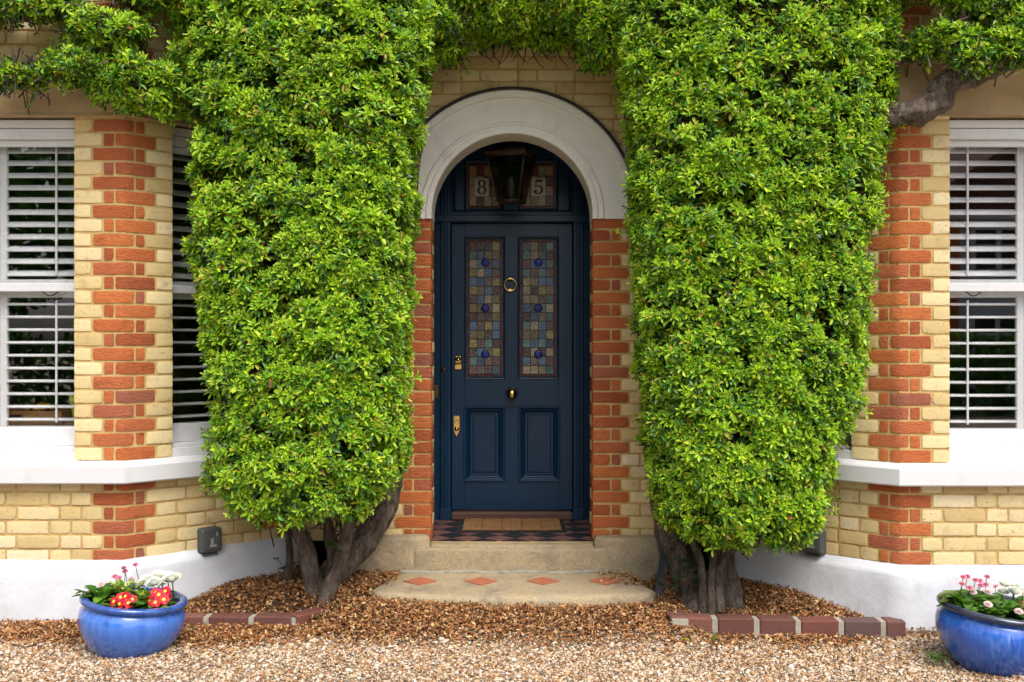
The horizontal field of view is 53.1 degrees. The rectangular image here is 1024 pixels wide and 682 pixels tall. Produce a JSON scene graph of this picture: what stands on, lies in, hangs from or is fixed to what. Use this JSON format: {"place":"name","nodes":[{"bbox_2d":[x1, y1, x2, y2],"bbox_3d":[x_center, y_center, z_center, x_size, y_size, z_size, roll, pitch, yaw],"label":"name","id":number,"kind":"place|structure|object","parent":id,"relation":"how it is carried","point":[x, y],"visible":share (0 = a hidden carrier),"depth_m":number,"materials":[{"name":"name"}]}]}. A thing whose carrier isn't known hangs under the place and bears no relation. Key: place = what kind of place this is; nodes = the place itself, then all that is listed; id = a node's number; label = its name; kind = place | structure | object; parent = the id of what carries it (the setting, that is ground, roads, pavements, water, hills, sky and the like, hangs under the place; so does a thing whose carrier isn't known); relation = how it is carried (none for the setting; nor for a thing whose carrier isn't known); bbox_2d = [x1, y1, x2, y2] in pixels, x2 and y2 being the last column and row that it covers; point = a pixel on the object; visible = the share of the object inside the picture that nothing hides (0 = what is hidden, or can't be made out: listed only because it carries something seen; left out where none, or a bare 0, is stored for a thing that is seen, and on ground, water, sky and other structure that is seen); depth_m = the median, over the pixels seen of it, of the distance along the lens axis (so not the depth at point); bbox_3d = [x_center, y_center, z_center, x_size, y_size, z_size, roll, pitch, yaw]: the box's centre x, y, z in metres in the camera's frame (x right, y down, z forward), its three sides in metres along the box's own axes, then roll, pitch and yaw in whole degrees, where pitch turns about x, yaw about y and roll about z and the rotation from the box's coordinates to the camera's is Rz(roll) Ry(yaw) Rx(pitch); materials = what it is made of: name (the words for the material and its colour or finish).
{"place":"outdoors","nodes":[
{"label":"outdoors","id":0,"kind":"place"},
{"bbox_2d":[64,421,73,425],"bbox_3d":[-2.389,0.493,5.718,0.152,0.122,0.169,0,0,0],"label":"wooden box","id":1,"kind":"object","parent":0,"point":[69,423],"visible":0.09,"depth_m":5.63,"materials":[{"name":"brown wood"}]},
{"bbox_2d":[68,357,74,417],"bbox_3d":[-2.400,0.250,5.710,0.144,0.360,0.124,0,0,0],"label":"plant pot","id":2,"kind":"object","parent":1,"relation":"on","point":[71,398],"visible":0.05,"depth_m":5.66,"materials":[{"name":"green"}]},
{"bbox_2d":[325,541,338,551],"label":"weed","id":3,"kind":"object","parent":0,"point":[330,544],"visible":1,"depth_m":5.49,"materials":[{"name":"green plant"}]},
{"bbox_2d":[0,510,998,681],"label":"gravel drive","id":4,"kind":"structure","parent":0,"point":[320,548],"depth_m":5.19,"materials":[{"name":"brown gravel"}]},
{"bbox_2d":[77,585,187,658],"bbox_3d":[-1.819,1.362,4.925,0.499,0.316,0.494,0,0,0],"label":"flower pot","id":5,"kind":"object","parent":4,"relation":"on","point":[108,631],"visible":0.66,"depth_m":4.73,"materials":[{"name":"blue ceramic"}]},
{"bbox_2d":[72,562,138,604],"bbox_3d":[-1.963,1.169,4.904,0.273,0.169,0.267,0,0,0],"label":"daisy plant","id":6,"kind":"object","parent":5,"relation":"in","point":[101,592],"visible":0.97,"depth_m":4.91,"materials":[{"name":"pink plant"}]},
{"bbox_2d":[103,591,146,608],"bbox_3d":[-1.823,1.231,4.807,0.213,0.108,0.207,0,0,0],"label":"primrose plant","id":7,"kind":"object","parent":5,"relation":"in","point":[127,599],"visible":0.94,"depth_m":4.78,"materials":[{"name":"red plant"}]},
{"bbox_2d":[105,579,151,600],"bbox_3d":[-1.813,1.196,4.896,0.249,0.115,0.150,0,0,15],"label":"foliage plant","id":8,"kind":"object","parent":5,"relation":"in","point":[121,584],"visible":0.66,"depth_m":4.91,"materials":[{"name":"green plant"}]},
{"bbox_2d":[133,586,175,609],"bbox_3d":[-1.705,1.235,4.865,0.203,0.120,0.183,0,0,0],"label":"primrose plant","id":9,"kind":"object","parent":5,"relation":"in","point":[161,598],"visible":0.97,"depth_m":4.85,"materials":[{"name":"red plant"}]},
{"bbox_2d":[136,570,181,601],"bbox_3d":[-1.727,1.206,4.972,0.238,0.160,0.230,0,0,0],"label":"ranunculus plant","id":10,"kind":"object","parent":5,"relation":"in","point":[155,578],"visible":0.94,"depth_m":4.97,"materials":[{"name":"white plant"}]},
{"bbox_2d":[185,603,337,627],"bbox_3d":[-1.429,1.473,5.367,1.179,0.126,0.278,0,0,-11],"label":"brick edging","id":11,"kind":"object","parent":4,"relation":"on","point":[290,619],"visible":0.35,"depth_m":5.30,"materials":[{"name":"red brick"}]},
{"bbox_2d":[0,0,546,607],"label":"clipped tree","id":12,"kind":"object","parent":4,"relation":"on","point":[336,360],"visible":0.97,"depth_m":5.14,"materials":[{"name":"green plant"}]},
{"bbox_2d":[273,557,298,570],"bbox_3d":[-1.274,1.279,5.860,0.149,0.077,0.136,0,0,-34],"label":"weed","id":13,"kind":"object","parent":4,"relation":"on","point":[283,567],"visible":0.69,"depth_m":5.85,"materials":[{"name":"green plant"}]},
{"bbox_2d":[0,0,1023,630],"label":"house","id":14,"kind":"structure","parent":4,"relation":"on","point":[524,398],"depth_m":5.56,"materials":[{"name":"beige brick"}]},
{"bbox_2d":[0,120,77,460],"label":"window","id":15,"kind":"structure","parent":14,"relation":"in","point":[17,443],"depth_m":5.54,"materials":[{"name":"white paint"}]},
{"bbox_2d":[9,408,72,425],"bbox_3d":[-2.717,0.469,5.742,0.485,0.169,0.235,0,0,0],"label":"wooden crate","id":16,"kind":"object","parent":14,"relation":"on","point":[38,413],"visible":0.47,"depth_m":5.62,"materials":[{"name":"brown wood"}]},
{"bbox_2d":[26,402,54,410],"bbox_3d":[-2.599,0.362,5.665,0.145,0.043,0.066,0,0,0],"label":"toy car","id":17,"kind":"object","parent":16,"relation":"on","point":[46,409],"visible":0.57,"depth_m":5.64,"materials":[{"name":"paint"}]},
{"bbox_2d":[169,127,228,456],"bbox_3d":[-1.730,-0.270,5.817,0.608,1.810,0.201,0,0,-43],"label":"window","id":18,"kind":"structure","parent":14,"relation":"in","point":[187,441],"depth_m":5.75,"materials":[{"name":"white paint"}]},
{"bbox_2d":[197,526,221,556],"bbox_3d":[-1.674,1.110,5.672,0.124,0.154,0.076,0,0,-43],"label":"outdoor socket","id":19,"kind":"object","parent":14,"relation":"attached to","point":[209,540],"visible":1,"depth_m":5.64,"materials":[{"name":"grey plastic"}]},
{"bbox_2d":[485,141,536,204],"bbox_3d":[-0.005,-1.117,6.500,0.264,0.487,0.264,0,0,17],"label":"hanging lantern","id":20,"kind":"object","parent":14,"relation":"hanging from","point":[511,165],"visible":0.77,"depth_m":6.41,"materials":[{"name":"black metal"}]},
{"bbox_2d":[452,224,571,509],"bbox_3d":[0.000,0.175,6.945,0.820,1.946,0.142,0,0,0],"label":"door","id":21,"kind":"structure","parent":14,"relation":"in","point":[512,283],"depth_m":6.97,"materials":[{"name":"blue paint"}]},
{"bbox_2d":[772,133,854,458],"bbox_3d":[1.730,-0.264,5.817,0.608,1.822,0.201,0,0,43],"label":"window","id":22,"kind":"structure","parent":14,"relation":"in","point":[845,453],"depth_m":5.63,"materials":[{"name":"white paint"}]},
{"bbox_2d":[802,528,825,557],"bbox_3d":[1.672,1.115,5.673,0.124,0.154,0.076,0,0,43],"label":"outdoor socket","id":23,"kind":"object","parent":14,"relation":"attached to","point":[817,548],"visible":0.61,"depth_m":5.63,"materials":[{"name":"grey plastic"}]},
{"bbox_2d":[946,120,1023,462],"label":"window","id":24,"kind":"structure","parent":14,"relation":"in","point":[967,445],"depth_m":5.54,"materials":[{"name":"white paint"}]},
{"bbox_2d":[0,567,1023,681],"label":"gravel","id":25,"kind":"structure","parent":4,"relation":"on","point":[807,671],"depth_m":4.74,"materials":[{"name":"beige gravel"}]},
{"bbox_2d":[655,556,698,595],"bbox_3d":[0.894,1.266,5.472,0.240,0.205,0.225,0,0,-16],"label":"weed","id":26,"kind":"object","parent":25,"relation":"on","point":[682,577],"visible":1,"depth_m":5.48,"materials":[{"name":"green plant"}]},
{"bbox_2d":[924,649,949,663],"bbox_3d":[2.002,1.480,4.829,0.131,0.040,0.185,0,0,25],"label":"weed","id":27,"kind":"object","parent":25,"relation":"on","point":[934,657],"visible":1,"depth_m":4.80,"materials":[{"name":"green plant"}]},
{"bbox_2d":[431,519,592,545],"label":"porch floor","id":28,"kind":"structure","parent":4,"relation":"on","point":[446,530],"depth_m":6.35,"materials":[{"name":"brown tile"}]},
{"bbox_2d":[457,518,566,532],"bbox_3d":[0.000,1.194,6.647,0.690,0.025,0.425,0,0,0],"label":"doormat","id":29,"kind":"object","parent":28,"relation":"on","point":[509,525],"visible":1,"depth_m":6.56,"materials":[{"name":"brown fabric"}]},
{"bbox_2d":[357,534,668,607],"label":"front steps","id":30,"kind":"structure","parent":4,"relation":"on","point":[512,573],"depth_m":6.04,"materials":[{"name":"stone"}]},
{"bbox_2d":[654,549,666,595],"bbox_3d":[0.837,1.296,5.741,0.044,0.229,0.185,0,0,24],"label":"slate strip","id":31,"kind":"object","parent":4,"relation":"on","point":[661,571],"visible":0.86,"depth_m":5.74,"materials":[{"name":"grey stone"}]},
{"bbox_2d":[514,0,1023,614],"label":"clipped tree","id":32,"kind":"object","parent":4,"relation":"on","point":[736,458],"visible":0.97,"depth_m":5.14,"materials":[{"name":"green plant"}]},
{"bbox_2d":[663,608,905,637],"bbox_3d":[1.417,1.506,5.363,1.233,0.172,0.208,0,0,0],"label":"brick edging","id":33,"kind":"object","parent":4,"relation":"on","point":[784,625],"visible":0.54,"depth_m":5.28,"materials":[{"name":"red brick"}]},
{"bbox_2d":[934,590,1023,677],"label":"flower pot","id":34,"kind":"object","parent":4,"relation":"on","point":[978,642],"visible":0.64,"depth_m":4.64,"materials":[{"name":"blue ceramic"}]},
{"bbox_2d":[936,574,1023,618],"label":"daisy plant","id":35,"kind":"object","parent":34,"relation":"in","point":[971,598],"visible":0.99,"depth_m":4.79,"materials":[{"name":"green plant"}]},
{"bbox_2d":[996,579,1023,608],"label":"ranunculus plant","id":36,"kind":"object","parent":34,"relation":"in","point":[1011,587],"visible":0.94,"depth_m":4.86,"materials":[{"name":"white plant"}]},
{"bbox_2d":[1004,599,1023,618],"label":"primrose plant","id":37,"kind":"object","parent":34,"relation":"in","point":[1012,601],"visible":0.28,"depth_m":4.72,"materials":[{"name":"green plant"}]}
]}

